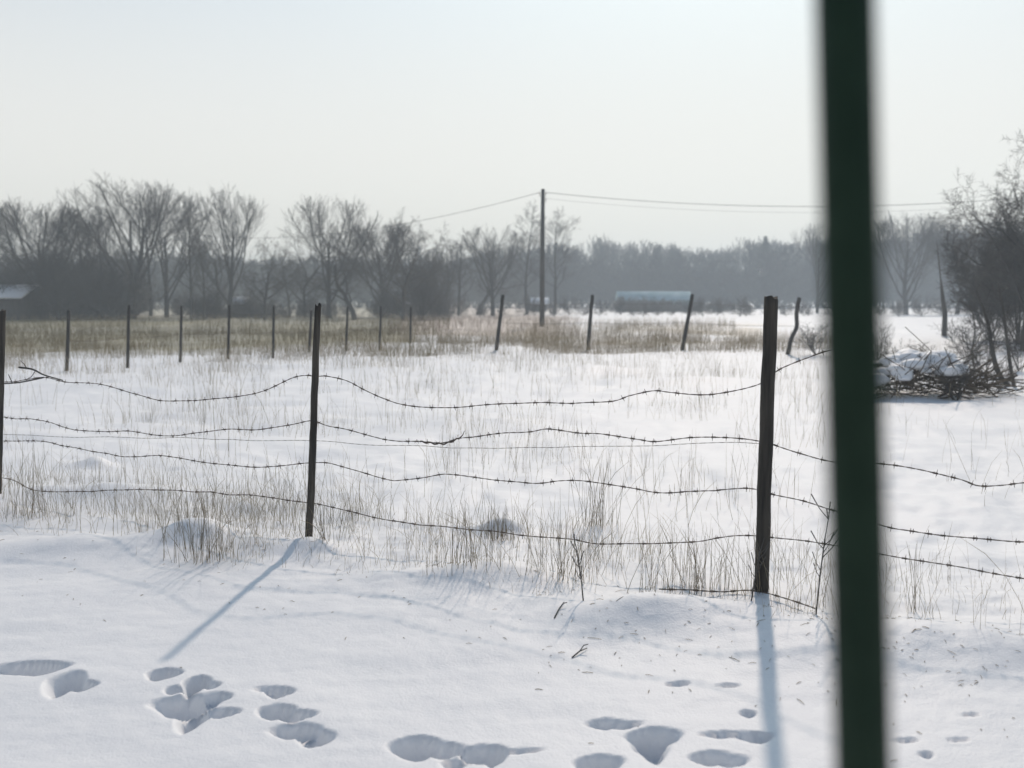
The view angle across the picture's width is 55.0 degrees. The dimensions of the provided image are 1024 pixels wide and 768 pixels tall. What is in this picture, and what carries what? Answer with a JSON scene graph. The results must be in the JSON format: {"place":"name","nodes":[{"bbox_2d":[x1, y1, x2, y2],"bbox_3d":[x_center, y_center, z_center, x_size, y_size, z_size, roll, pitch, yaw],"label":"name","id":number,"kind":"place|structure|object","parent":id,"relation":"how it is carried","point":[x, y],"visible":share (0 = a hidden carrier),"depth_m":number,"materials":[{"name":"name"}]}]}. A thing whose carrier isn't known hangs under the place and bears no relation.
{"place":"outdoors","nodes":[
{"label":"outdoors","id":0,"kind":"place"},
{"bbox_2d":[0,303,1023,767],"bbox_3d":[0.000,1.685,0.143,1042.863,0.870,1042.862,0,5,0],"label":"snow ground","id":1,"kind":"structure","parent":0,"point":[312,661],"depth_m":5.58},
{"bbox_2d":[0,309,5,493],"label":"fence post","id":2,"kind":"object","parent":1,"relation":"on","point":[2,337],"visible":0.91,"depth_m":7.36,"materials":[{"name":"wood"}]},
{"bbox_2d":[0,204,13,261],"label":"bare tree","id":3,"kind":"object","parent":1,"relation":"on","point":[4,231],"visible":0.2,"depth_m":82.17,"materials":[{"name":"grey plant"}]},
{"bbox_2d":[0,259,45,304],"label":"thicket","id":4,"kind":"object","parent":1,"relation":"on","point":[13,278],"visible":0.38,"depth_m":75.78,"materials":[{"name":"grey plant"}]},
{"bbox_2d":[0,207,46,279],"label":"bare tree","id":5,"kind":"object","parent":1,"relation":"on","point":[10,249],"visible":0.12,"depth_m":90.19,"materials":[{"name":"grey plant"}]},
{"bbox_2d":[0,285,48,319],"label":"shed","id":6,"kind":"structure","parent":1,"relation":"on","point":[14,303],"depth_m":74.55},
{"bbox_2d":[0,437,82,521],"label":"grass tuft","id":7,"kind":"object","parent":1,"relation":"on","point":[38,495],"visible":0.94,"depth_m":6.94,"materials":[{"name":"plant"}]},
{"bbox_2d":[0,196,109,282],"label":"bare tree","id":8,"kind":"object","parent":1,"relation":"on","point":[13,229],"visible":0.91,"depth_m":78.33,"materials":[{"name":"brown plant"}]},
{"bbox_2d":[15,234,106,319],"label":"thicket","id":9,"kind":"object","parent":1,"relation":"on","point":[50,272],"visible":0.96,"depth_m":75.12,"materials":[{"name":"brown plant"}]},
{"bbox_2d":[65,310,70,370],"bbox_3d":[-9.194,-0.774,20.335,0.172,1.509,0.073,0,5,0],"label":"fence post","id":10,"kind":"object","parent":1,"relation":"on","point":[68,337],"visible":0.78,"depth_m":20.30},
{"bbox_2d":[87,313,405,319],"bbox_3d":[-6.456,-1.868,26.636,0.891,0.165,13.805,2,5,26],"label":"fence wire","id":11,"kind":"object","parent":10,"relation":"attached to","point":[239,314],"visible":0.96,"depth_m":25.59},
{"bbox_2d":[37,210,133,317],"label":"bare tree","id":12,"kind":"object","parent":1,"relation":"on","point":[84,247],"visible":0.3,"depth_m":84.00,"materials":[{"name":"grey plant"}]},
{"bbox_2d":[72,203,129,317],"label":"bare tree","id":13,"kind":"object","parent":1,"relation":"on","point":[100,261],"visible":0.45,"depth_m":81.98,"materials":[{"name":"grey plant"}]},
{"bbox_2d":[47,191,156,315],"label":"bare tree","id":14,"kind":"object","parent":1,"relation":"on","point":[101,243],"visible":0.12,"depth_m":91.84,"materials":[{"name":"grey plant"}]},
{"bbox_2d":[72,259,148,319],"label":"thicket","id":15,"kind":"object","parent":1,"relation":"on","point":[109,288],"visible":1,"depth_m":75.25,"materials":[{"name":"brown plant"}]},
{"bbox_2d":[126,305,129,367],"bbox_3d":[-8.607,-0.939,22.030,0.157,1.672,0.077,0,5,0],"label":"fence post","id":16,"kind":"object","parent":1,"relation":"on","point":[128,337],"visible":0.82,"depth_m":22.00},
{"bbox_2d":[96,325,409,340],"bbox_3d":[-6.479,-1.407,26.676,0.889,0.103,13.814,2,5,27],"label":"fence wire","id":17,"kind":"object","parent":16,"relation":"attached to","point":[256,333],"visible":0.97,"depth_m":25.92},
{"bbox_2d":[57,172,202,318],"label":"bare tree","id":18,"kind":"object","parent":1,"relation":"on","point":[140,252],"visible":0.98,"depth_m":77.56,"materials":[{"name":"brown plant"}]},
{"bbox_2d":[129,220,132,264],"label":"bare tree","id":19,"kind":"object","parent":1,"relation":"on","point":[130,239],"visible":0.29,"depth_m":97.07,"materials":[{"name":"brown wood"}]},
{"bbox_2d":[116,190,185,315],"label":"bare tree","id":20,"kind":"object","parent":1,"relation":"on","point":[149,275],"visible":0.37,"depth_m":91.51,"materials":[{"name":"grey plant"}]},
{"bbox_2d":[117,185,215,316],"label":"bare tree","id":21,"kind":"object","parent":1,"relation":"on","point":[163,264],"visible":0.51,"depth_m":86.29,"materials":[{"name":"grey plant"}]},
{"bbox_2d":[179,306,182,361],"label":"fence post","id":22,"kind":"object","parent":1,"relation":"on","point":[180,334],"visible":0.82,"depth_m":24.26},
{"bbox_2d":[159,196,216,318],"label":"bare tree","id":23,"kind":"object","parent":1,"relation":"on","point":[189,270],"visible":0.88,"depth_m":76.47,"materials":[{"name":"grey plant"}]},
{"bbox_2d":[153,474,249,567],"bbox_3d":[-1.817,0.801,5.790,0.583,0.577,0.460,-1,5,-12],"label":"grass tuft","id":24,"kind":"object","parent":1,"relation":"on","point":[202,535],"visible":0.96,"depth_m":5.83,"materials":[{"name":"plant"}]},
{"bbox_2d":[184,211,223,319],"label":"bare tree","id":25,"kind":"object","parent":1,"relation":"on","point":[202,263],"visible":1,"depth_m":75.00,"materials":[{"name":"grey plant"}]},
{"bbox_2d":[168,222,246,299],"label":"bare tree","id":26,"kind":"object","parent":1,"relation":"on","point":[217,277],"visible":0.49,"depth_m":94.91,"materials":[{"name":"grey plant"}]},
{"bbox_2d":[171,179,268,317],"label":"bare tree","id":27,"kind":"object","parent":1,"relation":"on","point":[230,274],"visible":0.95,"depth_m":83.95,"materials":[{"name":"grey plant"}]},
{"bbox_2d":[5,312,449,359],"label":"meadow grass","id":28,"kind":"structure","parent":1,"relation":"on","point":[354,331],"depth_m":38.62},
{"bbox_2d":[227,305,230,358],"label":"fence post","id":29,"kind":"object","parent":1,"relation":"on","point":[228,333],"visible":0.86,"depth_m":25.58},
{"bbox_2d":[233,297,249,316],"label":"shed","id":30,"kind":"structure","parent":1,"relation":"on","point":[238,300],"depth_m":87.99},
{"bbox_2d":[233,234,303,319],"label":"bare tree","id":31,"kind":"object","parent":1,"relation":"on","point":[266,289],"visible":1,"depth_m":73.52,"materials":[{"name":"grey plant"}]},
{"bbox_2d":[272,305,274,357],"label":"fence post","id":32,"kind":"object","parent":1,"relation":"on","point":[273,329],"visible":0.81,"depth_m":26.14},
{"bbox_2d":[261,242,301,317],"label":"bare tree","id":33,"kind":"object","parent":1,"relation":"on","point":[286,290],"visible":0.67,"depth_m":86.97,"materials":[{"name":"grey plant"}]},
{"bbox_2d":[267,222,352,314],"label":"bare tree","id":34,"kind":"object","parent":1,"relation":"on","point":[302,267],"visible":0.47,"depth_m":89.41,"materials":[{"name":"grey plant"}]},
{"bbox_2d":[308,310,312,349],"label":"fence post","id":35,"kind":"object","parent":1,"relation":"on","point":[310,332],"visible":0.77,"depth_m":27.91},
{"bbox_2d":[305,303,321,536],"bbox_3d":[-1.248,0.355,6.146,0.142,1.723,0.054,-1,5,-13],"label":"fence post","id":36,"kind":"object","parent":1,"relation":"on","point":[313,427],"visible":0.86,"depth_m":6.12,"materials":[{"name":"wood"}]},
{"bbox_2d":[294,498,351,546],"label":"grass tuft","id":37,"kind":"object","parent":1,"relation":"on","point":[324,538],"visible":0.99,"depth_m":5.98,"materials":[{"name":"plant"}]},
{"bbox_2d":[276,194,385,314],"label":"bare tree","id":38,"kind":"object","parent":1,"relation":"on","point":[319,216],"visible":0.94,"depth_m":82.69,"materials":[{"name":"grey plant"}]},
{"bbox_2d":[291,225,380,319],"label":"bare tree","id":39,"kind":"object","parent":1,"relation":"on","point":[339,289],"visible":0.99,"depth_m":75.04,"materials":[{"name":"grey plant"}]},
{"bbox_2d":[345,306,348,350],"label":"fence post","id":40,"kind":"object","parent":1,"relation":"on","point":[346,338],"visible":0.77,"depth_m":29.45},
{"bbox_2d":[324,219,425,316],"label":"bare tree","id":41,"kind":"object","parent":1,"relation":"on","point":[390,240],"visible":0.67,"depth_m":88.12,"materials":[{"name":"grey plant"}]},
{"bbox_2d":[379,306,381,349],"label":"fence post","id":42,"kind":"object","parent":1,"relation":"on","point":[380,321],"visible":0.72,"depth_m":30.42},
{"bbox_2d":[349,211,455,320],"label":"bare tree","id":43,"kind":"object","parent":1,"relation":"on","point":[406,283],"visible":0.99,"depth_m":71.44,"materials":[{"name":"grey plant"}]},
{"bbox_2d":[409,307,411,341],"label":"fence post","id":44,"kind":"object","parent":1,"relation":"on","point":[410,324],"visible":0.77,"depth_m":32.80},
{"bbox_2d":[5,315,822,376],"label":"tall dry grass","id":45,"kind":"structure","parent":1,"relation":"on","point":[651,340],"depth_m":30.15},
{"bbox_2d":[389,242,464,318],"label":"thicket","id":46,"kind":"object","parent":1,"relation":"on","point":[421,299],"visible":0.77,"depth_m":77.98,"materials":[{"name":"grey plant"}]},
{"bbox_2d":[421,240,466,313],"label":"bare tree","id":47,"kind":"object","parent":1,"relation":"on","point":[454,260],"visible":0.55,"depth_m":91.28,"materials":[{"name":"grey plant"}]},
{"bbox_2d":[437,232,484,315],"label":"bare tree","id":48,"kind":"object","parent":1,"relation":"on","point":[460,245],"visible":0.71,"depth_m":95.34,"materials":[{"name":"grey plant"}]},
{"bbox_2d":[426,506,519,572],"bbox_3d":[-0.216,0.844,5.412,0.545,0.423,0.358,-2,5,-23],"label":"grass tuft","id":49,"kind":"object","parent":1,"relation":"on","point":[490,549],"visible":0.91,"depth_m":5.39,"materials":[{"name":"plant"}]},
{"bbox_2d":[387,313,580,340],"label":"russet grass","id":50,"kind":"structure","parent":1,"relation":"on","point":[489,322],"depth_m":53.44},
{"bbox_2d":[450,223,535,315],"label":"bare tree","id":51,"kind":"object","parent":1,"relation":"on","point":[490,290],"visible":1,"depth_m":94.14,"materials":[{"name":"grey plant"}]},
{"bbox_2d":[456,239,529,313],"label":"bare tree","id":52,"kind":"object","parent":1,"relation":"on","point":[494,287],"visible":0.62,"depth_m":107.14,"materials":[{"name":"grey plant"}]},
{"bbox_2d":[494,294,504,350],"bbox_3d":[-0.387,-1.702,29.160,0.339,1.907,0.130,0,5,0],"label":"fence post","id":53,"kind":"object","parent":1,"relation":"on","point":[499,322],"visible":0.79,"depth_m":29.11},
{"bbox_2d":[487,505,518,541],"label":"grass tuft","id":54,"kind":"object","parent":1,"relation":"on","point":[491,515],"visible":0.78,"depth_m":6.23,"materials":[{"name":"plant"}]},
{"bbox_2d":[0,252,1017,318],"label":"undergrowth","id":55,"kind":"object","parent":1,"relation":"on","point":[213,306],"visible":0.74,"depth_m":84.80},
{"bbox_2d":[2,527,1017,760],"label":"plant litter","id":56,"kind":"object","parent":1,"relation":"on","point":[689,639],"visible":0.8,"depth_m":4.48,"materials":[{"name":"plant"}]},
{"bbox_2d":[0,337,1023,627],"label":"dry grass","id":57,"kind":"structure","parent":1,"relation":"on","point":[290,499],"depth_m":7.18,"materials":[{"name":"plant"}]},
{"bbox_2d":[1,228,1023,308],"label":"distant woods","id":58,"kind":"object","parent":1,"relation":"on","point":[602,278],"visible":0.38,"depth_m":190.98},
{"bbox_2d":[501,201,548,314],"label":"bare tree","id":59,"kind":"object","parent":1,"relation":"on","point":[528,261],"visible":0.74,"depth_m":103.86,"materials":[{"name":"grey plant"}]},
{"bbox_2d":[530,297,548,310],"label":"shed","id":60,"kind":"structure","parent":1,"relation":"on","point":[546,300],"depth_m":132.08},
{"bbox_2d":[539,189,546,326],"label":"utility pole","id":61,"kind":"object","parent":1,"relation":"on","point":[542,269],"visible":0.97,"depth_m":56.50,"materials":[{"name":"brown wood"}]},
{"bbox_2d":[173,193,536,237],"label":"power line","id":62,"kind":"object","parent":61,"relation":"attached to","point":[380,227],"visible":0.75,"depth_m":66.80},
{"bbox_2d":[546,198,999,212],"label":"power line","id":63,"kind":"object","parent":61,"relation":"attached to","point":[783,212],"visible":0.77,"depth_m":55.95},
{"bbox_2d":[546,192,1023,206],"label":"power line","id":64,"kind":"object","parent":61,"relation":"attached to","point":[776,206],"visible":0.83,"depth_m":55.94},
{"bbox_2d":[524,206,584,313],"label":"bare tree","id":65,"kind":"object","parent":1,"relation":"on","point":[555,286],"visible":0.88,"depth_m":107.36,"materials":[{"name":"grey plant"}]},
{"bbox_2d":[509,501,614,584],"bbox_3d":[0.293,0.836,5.306,0.566,0.515,0.388,-1,5,-15],"label":"grass tuft","id":66,"kind":"object","parent":1,"relation":"on","point":[558,558],"visible":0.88,"depth_m":5.31,"materials":[{"name":"plant"}]},
{"bbox_2d":[570,534,583,600],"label":"dead weed","id":67,"kind":"object","parent":1,"relation":"on","point":[580,572],"visible":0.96,"depth_m":4.94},
{"bbox_2d":[586,295,593,347],"bbox_3d":[2.392,-1.771,30.323,0.257,1.965,0.122,0,5,0],"label":"fence post","id":68,"kind":"object","parent":1,"relation":"on","point":[590,317],"visible":0.73,"depth_m":30.26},
{"bbox_2d":[506,303,738,305],"bbox_3d":[4.078,-2.340,28.889,8.421,0.101,2.408,2,5,19],"label":"fence wire","id":69,"kind":"object","parent":68,"relation":"attached to","point":[602,303],"visible":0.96,"depth_m":29.68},
{"bbox_2d":[518,322,741,325],"bbox_3d":[3.994,-1.773,28.935,8.398,0.067,2.404,2,5,19],"label":"fence wire","id":70,"kind":"object","parent":68,"relation":"attached to","point":[652,323],"visible":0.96,"depth_m":29.89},
{"bbox_2d":[569,445,651,529],"bbox_3d":[0.646,0.674,6.495,0.567,0.602,0.483,0,5,0],"label":"grass tuft","id":71,"kind":"object","parent":1,"relation":"on","point":[600,510],"visible":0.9,"depth_m":6.51,"materials":[{"name":"plant"}]},
{"bbox_2d":[614,291,693,311],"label":"shed","id":72,"kind":"structure","parent":1,"relation":"on","point":[673,296],"depth_m":132.98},
{"bbox_2d":[617,523,705,595],"bbox_3d":[0.779,0.920,5.061,0.419,0.386,0.423,-4,6,-37],"label":"grass tuft","id":73,"kind":"object","parent":1,"relation":"on","point":[650,576],"visible":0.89,"depth_m":5.07,"materials":[{"name":"plant"}]},
{"bbox_2d":[680,294,693,350],"bbox_3d":[5.274,-1.743,29.753,0.439,1.969,0.136,0,5,0],"label":"fence post","id":74,"kind":"object","parent":1,"relation":"on","point":[688,318],"visible":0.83,"depth_m":29.69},
{"bbox_2d":[669,526,759,597],"bbox_3d":[1.047,0.893,5.045,0.463,0.406,0.290,-1,5,-12],"label":"grass tuft","id":75,"kind":"object","parent":1,"relation":"on","point":[695,573],"visible":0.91,"depth_m":5.03,"materials":[{"name":"plant"}]},
{"bbox_2d":[659,586,814,608],"bbox_3d":[1.143,1.061,4.960,0.773,0.054,0.205,2,5,24],"label":"barbed wire","id":76,"kind":"object","parent":1,"relation":"on","point":[672,589],"visible":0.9,"depth_m":5.01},
{"bbox_2d":[748,540,770,600],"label":"dead weed","id":77,"kind":"object","parent":1,"relation":"on","point":[759,553],"visible":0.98,"depth_m":4.90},
{"bbox_2d":[756,236,773,306],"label":"spruce tree","id":78,"kind":"object","parent":1,"relation":"on","point":[765,245],"visible":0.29,"depth_m":198.20,"materials":[{"name":"grey plant"}]},
{"bbox_2d":[754,295,777,592],"bbox_3d":[1.299,0.437,5.035,0.097,1.773,0.080,0,5,0],"label":"fence post","id":79,"kind":"object","parent":1,"relation":"on","point":[766,439],"visible":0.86,"depth_m":4.99,"materials":[{"name":"wood"}]},
{"bbox_2d":[3,434,758,448],"bbox_3d":[-1.444,0.343,6.282,5.984,0.283,0.067,2,5,25],"label":"barbed wire","id":80,"kind":"object","parent":79,"relation":"attached to","point":[418,445],"visible":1,"depth_m":5.89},
{"bbox_2d":[5,348,822,410],"bbox_3d":[-1.231,-0.064,6.152,6.388,0.486,0.105,2,5,24],"label":"barbed wire","id":81,"kind":"object","parent":79,"relation":"attached to","point":[485,404],"visible":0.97,"depth_m":5.80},
{"bbox_2d":[3,360,62,383],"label":"branch","id":82,"kind":"object","parent":81,"relation":"attached to","point":[25,367],"visible":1,"depth_m":7.23,"materials":[{"name":"brown plant"}]},
{"bbox_2d":[2,477,1023,581],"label":"barbed wire","id":83,"kind":"object","parent":79,"relation":"attached to","point":[670,542],"visible":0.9,"depth_m":5.59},
{"bbox_2d":[3,438,1023,543],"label":"barbed wire","id":84,"kind":"object","parent":79,"relation":"attached to","point":[680,492],"visible":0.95,"depth_m":5.56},
{"bbox_2d":[4,417,1023,489],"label":"barbed wire","id":85,"kind":"object","parent":79,"relation":"attached to","point":[631,438],"visible":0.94,"depth_m":5.61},
{"bbox_2d":[786,297,800,354],"bbox_3d":[7.553,-1.441,26.469,0.432,1.794,0.137,0,5,0],"label":"fence post","id":86,"kind":"object","parent":1,"relation":"on","point":[796,326],"visible":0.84,"depth_m":26.42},
{"bbox_2d":[787,222,821,312],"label":"bare tree","id":87,"kind":"object","parent":1,"relation":"on","point":[817,261],"visible":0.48,"depth_m":121.19,"materials":[{"name":"grey plant"}]},
{"bbox_2d":[789,321,822,354],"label":"bare bush","id":88,"kind":"object","parent":1,"relation":"on","point":[811,347],"visible":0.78,"depth_m":26.48,"materials":[{"name":"grey plant"}]},
{"bbox_2d":[811,494,828,614],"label":"dead weed","id":89,"kind":"object","parent":1,"relation":"on","point":[824,544],"visible":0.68,"depth_m":4.68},
{"bbox_2d":[814,0,892,767],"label":"metal pole","id":90,"kind":"object","parent":1,"relation":"on","point":[849,167],"visible":1,"depth_m":0.57,"materials":[{"name":"metal"}]},
{"bbox_2d":[883,325,896,354],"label":"bare bush","id":91,"kind":"object","parent":1,"relation":"on","point":[886,341],"visible":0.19,"depth_m":17.33,"materials":[{"name":"brown plant"}]},
{"bbox_2d":[887,337,935,353],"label":"bare bush","id":92,"kind":"object","parent":1,"relation":"on","point":[915,347],"visible":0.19,"depth_m":17.58,"materials":[{"name":"brown plant"}]},
{"bbox_2d":[881,210,961,314],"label":"bare tree","id":93,"kind":"object","parent":1,"relation":"on","point":[923,239],"visible":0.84,"depth_m":103.10,"materials":[{"name":"grey plant"}]},
{"bbox_2d":[902,542,942,613],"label":"grass tuft","id":94,"kind":"object","parent":1,"relation":"on","point":[914,597],"visible":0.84,"depth_m":4.75,"materials":[{"name":"plant"}]},
{"bbox_2d":[936,240,947,335],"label":"dead tree","id":95,"kind":"object","parent":1,"relation":"on","point":[944,313],"visible":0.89,"depth_m":40.99,"materials":[{"name":"wood"}]},
{"bbox_2d":[884,327,1023,399],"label":"brush pile","id":96,"kind":"object","parent":1,"relation":"on","point":[904,366],"visible":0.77,"depth_m":14.81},
{"bbox_2d":[911,216,997,313],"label":"bare tree","id":97,"kind":"object","parent":1,"relation":"on","point":[957,237],"visible":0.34,"depth_m":104.32,"materials":[{"name":"grey plant"}]},
{"bbox_2d":[917,349,1000,400],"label":"bare bush","id":98,"kind":"object","parent":1,"relation":"on","point":[961,379],"visible":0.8,"depth_m":14.64,"materials":[{"name":"brown plant"}]},
{"bbox_2d":[951,291,995,368],"bbox_3d":[9.614,-1.077,20.436,0.839,1.722,0.807,0,5,0],"label":"sapling","id":99,"kind":"object","parent":1,"relation":"on","point":[973,320],"visible":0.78,"depth_m":20.40,"materials":[{"name":"brown plant"}]},
{"bbox_2d":[929,319,1021,360],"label":"bare bush","id":100,"kind":"object","parent":1,"relation":"on","point":[955,347],"visible":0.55,"depth_m":23.95,"materials":[{"name":"brown plant"}]},
{"bbox_2d":[928,150,1023,309],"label":"bare tree","id":101,"kind":"object","parent":1,"relation":"on","point":[991,270],"visible":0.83,"depth_m":30.50,"materials":[{"name":"brown plant"}]},
{"bbox_2d":[937,188,1023,344],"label":"thicket","id":102,"kind":"object","parent":1,"relation":"on","point":[1006,296],"visible":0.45,"depth_m":33.16,"materials":[{"name":"brown plant"}]},
{"bbox_2d":[944,230,1020,339],"bbox_3d":[17.558,-3.649,36.241,3.572,4.388,3.908,3,6,33],"label":"thicket","id":103,"kind":"object","parent":1,"relation":"on","point":[976,318],"visible":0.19,"depth_m":36.58,"materials":[{"name":"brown plant"}]},
{"bbox_2d":[943,313,1021,370],"bbox_3d":[9.430,-0.805,19.660,1.523,1.346,1.246,3,6,29],"label":"bare bush","id":104,"kind":"object","parent":1,"relation":"on","point":[987,348],"visible":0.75,"depth_m":19.57,"materials":[{"name":"brown plant"}]},
{"bbox_2d":[945,128,1023,350],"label":"bare tree","id":105,"kind":"object","parent":1,"relation":"on","point":[1010,275],"visible":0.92,"depth_m":29.77,"materials":[{"name":"brown plant"}]},
{"bbox_2d":[959,269,1011,386],"bbox_3d":[8.575,-1.012,17.926,0.821,2.204,0.882,-3,6,-34],"label":"sapling","id":106,"kind":"object","parent":1,"relation":"on","point":[991,344],"visible":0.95,"depth_m":17.80,"materials":[{"name":"brown plant"}]},
{"bbox_2d":[969,359,1023,392],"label":"bare bush","id":107,"kind":"object","parent":1,"relation":"on","point":[1005,372],"visible":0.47,"depth_m":15.44,"materials":[{"name":"brown plant"}]},
{"bbox_2d":[982,310,1023,371],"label":"bare bush","id":108,"kind":"object","parent":1,"relation":"on","point":[1017,348],"visible":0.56,"depth_m":20.57,"materials":[{"name":"brown plant"}]},
{"bbox_2d":[983,281,1023,386],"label":"sapling","id":109,"kind":"object","parent":1,"relation":"on","point":[1008,346],"visible":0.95,"depth_m":17.73,"materials":[{"name":"brown plant"}]},
{"bbox_2d":[0,0,1023,302],"label":"sky","id":110,"kind":"structure","parent":0,"point":[424,109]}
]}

